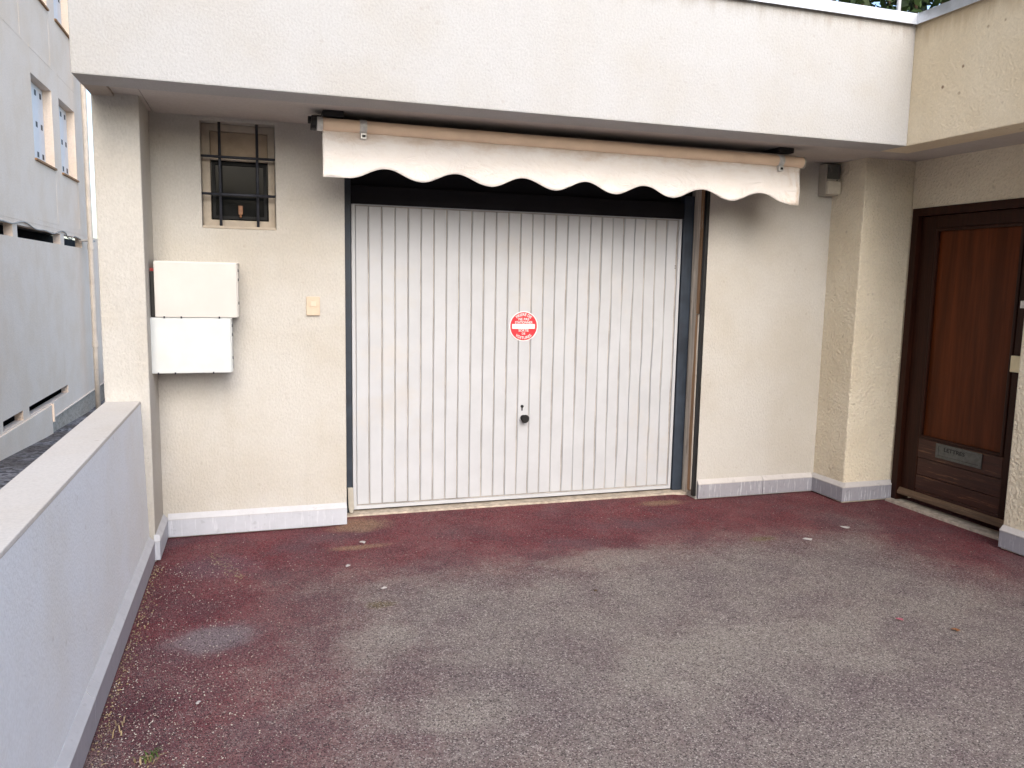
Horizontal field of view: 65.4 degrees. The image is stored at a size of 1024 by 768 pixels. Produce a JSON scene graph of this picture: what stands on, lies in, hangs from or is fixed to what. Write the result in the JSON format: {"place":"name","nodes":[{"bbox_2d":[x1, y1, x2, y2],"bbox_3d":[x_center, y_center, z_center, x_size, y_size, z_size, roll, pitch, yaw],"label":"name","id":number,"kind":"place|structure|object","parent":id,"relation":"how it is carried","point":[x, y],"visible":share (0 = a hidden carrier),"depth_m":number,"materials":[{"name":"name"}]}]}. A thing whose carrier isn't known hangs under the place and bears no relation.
{"place":"outdoors","nodes":[
{"label":"outdoors","id":0,"kind":"place"},
{"bbox_2d":[0,399,104,488],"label":"gravel ground","id":1,"kind":"structure","parent":0,"point":[13,466],"depth_m":11.17,"materials":[{"name":"grey gravel"}]},
{"bbox_2d":[0,0,104,460],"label":"neighbour building","id":2,"kind":"structure","parent":1,"relation":"on","point":[51,369],"depth_m":13.33,"materials":[{"name":"paint"}]},
{"bbox_2d":[0,401,154,767],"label":"wall","id":3,"kind":"structure","parent":1,"relation":"on","point":[77,552],"depth_m":2.55,"materials":[{"name":"white paint"}]},
{"bbox_2d":[67,0,1023,561],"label":"garage building","id":4,"kind":"structure","parent":1,"relation":"on","point":[861,338],"depth_m":4.96,"materials":[{"name":"paint"}]},
{"bbox_2d":[150,317,233,374],"bbox_3d":[-1.786,-0.223,4.466,0.429,0.306,0.267,-1,8,-18],"label":"mailbox","id":5,"kind":"object","parent":4,"relation":"attached to","point":[191,345],"visible":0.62,"depth_m":4.35,"materials":[{"name":"white metal"}]},
{"bbox_2d":[149,268,154,316],"bbox_3d":[-1.960,-0.503,4.375,0.021,0.262,0.205,-1,8,-18],"label":"plastic case","id":6,"kind":"object","parent":5,"relation":"on","point":[152,296],"visible":0.52,"depth_m":4.28,"materials":[{"name":"grey plastic"}]},
{"bbox_2d":[150,318,232,374],"bbox_3d":[-1.751,-0.207,4.359,0.429,0.302,0.038,-1,8,-18],"label":"door","id":7,"kind":"structure","parent":5,"relation":"in","point":[178,345],"depth_m":4.35,"materials":[{"name":"white metal"}]},
{"bbox_2d":[153,261,239,317],"bbox_3d":[-1.743,-0.525,4.440,0.428,0.305,0.267,-1,8,-18],"label":"mailbox","id":8,"kind":"object","parent":4,"relation":"attached to","point":[196,289],"visible":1,"depth_m":4.32,"materials":[{"name":"beige metal"}]},
{"bbox_2d":[153,261,238,317],"bbox_3d":[-1.708,-0.508,4.332,0.428,0.301,0.038,-1,8,-18],"label":"door","id":9,"kind":"structure","parent":8,"relation":"in","point":[181,289],"depth_m":4.32,"materials":[{"name":"beige metal"}]},
{"bbox_2d":[201,122,275,229],"bbox_3d":[-1.604,-1.214,4.690,0.401,0.613,0.288,-1,8,-18],"label":"window","id":10,"kind":"structure","parent":4,"relation":"in","point":[238,162],"depth_m":4.64,"materials":[{"name":"paint"}]},
{"bbox_2d":[306,297,319,315],"bbox_3d":[-1.186,-0.465,4.758,0.079,0.112,0.022,-1,8,-18],"label":"doorbell","id":11,"kind":"object","parent":4,"relation":"attached to","point":[312,306],"visible":1,"depth_m":4.75,"materials":[{"name":"beige plastic"}]},
{"bbox_2d":[344,178,710,516],"bbox_3d":[0.131,-0.303,5.340,2.475,2.500,0.236,-1,8,-18],"label":"garage door","id":12,"kind":"structure","parent":4,"relation":"in","point":[444,404],"depth_m":5.41,"materials":[{"name":"metal"}]},
{"bbox_2d":[509,311,537,340],"bbox_3d":[0.079,-0.390,5.395,0.202,0.202,0.003,-1,8,-18],"label":"no parking sticker","id":13,"kind":"object","parent":12,"relation":"attached to","point":[523,325],"visible":1,"depth_m":5.39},
{"bbox_2d":[308,110,806,205],"bbox_3d":[0.366,-1.324,4.829,3.120,0.358,0.321,-1,8,-18],"label":"awning","id":14,"kind":"object","parent":4,"relation":"attached to","point":[359,148],"visible":1,"depth_m":4.64,"materials":[{"name":"white fabric"}]},
{"bbox_2d":[818,164,840,196],"bbox_3d":[2.272,-1.455,5.699,0.120,0.216,0.102,-1,8,-18],"label":"security lamp","id":15,"kind":"object","parent":4,"relation":"attached to","point":[829,183],"visible":1,"depth_m":5.66,"materials":[{"name":"grey plastic"}]},
{"bbox_2d":[831,0,949,13],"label":"hedge","id":16,"kind":"object","parent":4,"relation":"on","point":[915,6],"visible":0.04,"depth_m":5.69,"materials":[{"name":"green plant"}]},
{"bbox_2d":[896,0,900,10],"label":"terrace post","id":17,"kind":"object","parent":4,"relation":"on","point":[898,7],"depth_m":4.90,"materials":[{"name":"white metal"}]},
{"bbox_2d":[885,198,1023,540],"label":"entrance door","id":18,"kind":"structure","parent":4,"relation":"in","point":[964,315],"depth_m":5.29,"materials":[{"name":"brown wood"}]},
{"bbox_2d":[64,0,939,239],"label":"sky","id":19,"kind":"structure","parent":0,"point":[90,135],"materials":[{"name":"white"}]},
{"bbox_2d":[83,491,1023,767],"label":"courtyard pavement","id":20,"kind":"structure","parent":0,"point":[421,685],"depth_m":3.42,"materials":[{"name":"red asphalt"}]},
{"bbox_2d":[108,715,125,737],"bbox_3d":[-1.336,1.153,2.695,0.048,0.027,0.117,-1,8,-18],"label":"dry stalk","id":21,"kind":"object","parent":20,"relation":"on","point":[120,732],"visible":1,"depth_m":2.68,"materials":[{"name":"plant"}]},
{"bbox_2d":[91,566,163,766],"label":"debris","id":22,"kind":"object","parent":20,"relation":"on","point":[92,749],"visible":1,"depth_m":3.13,"materials":[{"name":"gravel"}]},
{"bbox_2d":[130,747,164,767],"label":"weed","id":23,"kind":"object","parent":20,"relation":"on","point":[147,758],"visible":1,"depth_m":2.52,"materials":[{"name":"green plant"}]},
{"bbox_2d":[204,553,242,578],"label":"dry grass","id":24,"kind":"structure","parent":20,"relation":"on","point":[229,570],"depth_m":4.18,"materials":[{"name":"plant"}]},
{"bbox_2d":[90,556,408,767],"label":"grit","id":25,"kind":"object","parent":20,"relation":"on","point":[188,687],"visible":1,"depth_m":2.91,"materials":[{"name":"gravel"}]},
{"bbox_2d":[131,495,1007,766],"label":"loose grit","id":26,"kind":"object","parent":20,"relation":"on","point":[579,654],"visible":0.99,"depth_m":3.56,"materials":[{"name":"gravel"}]}
]}

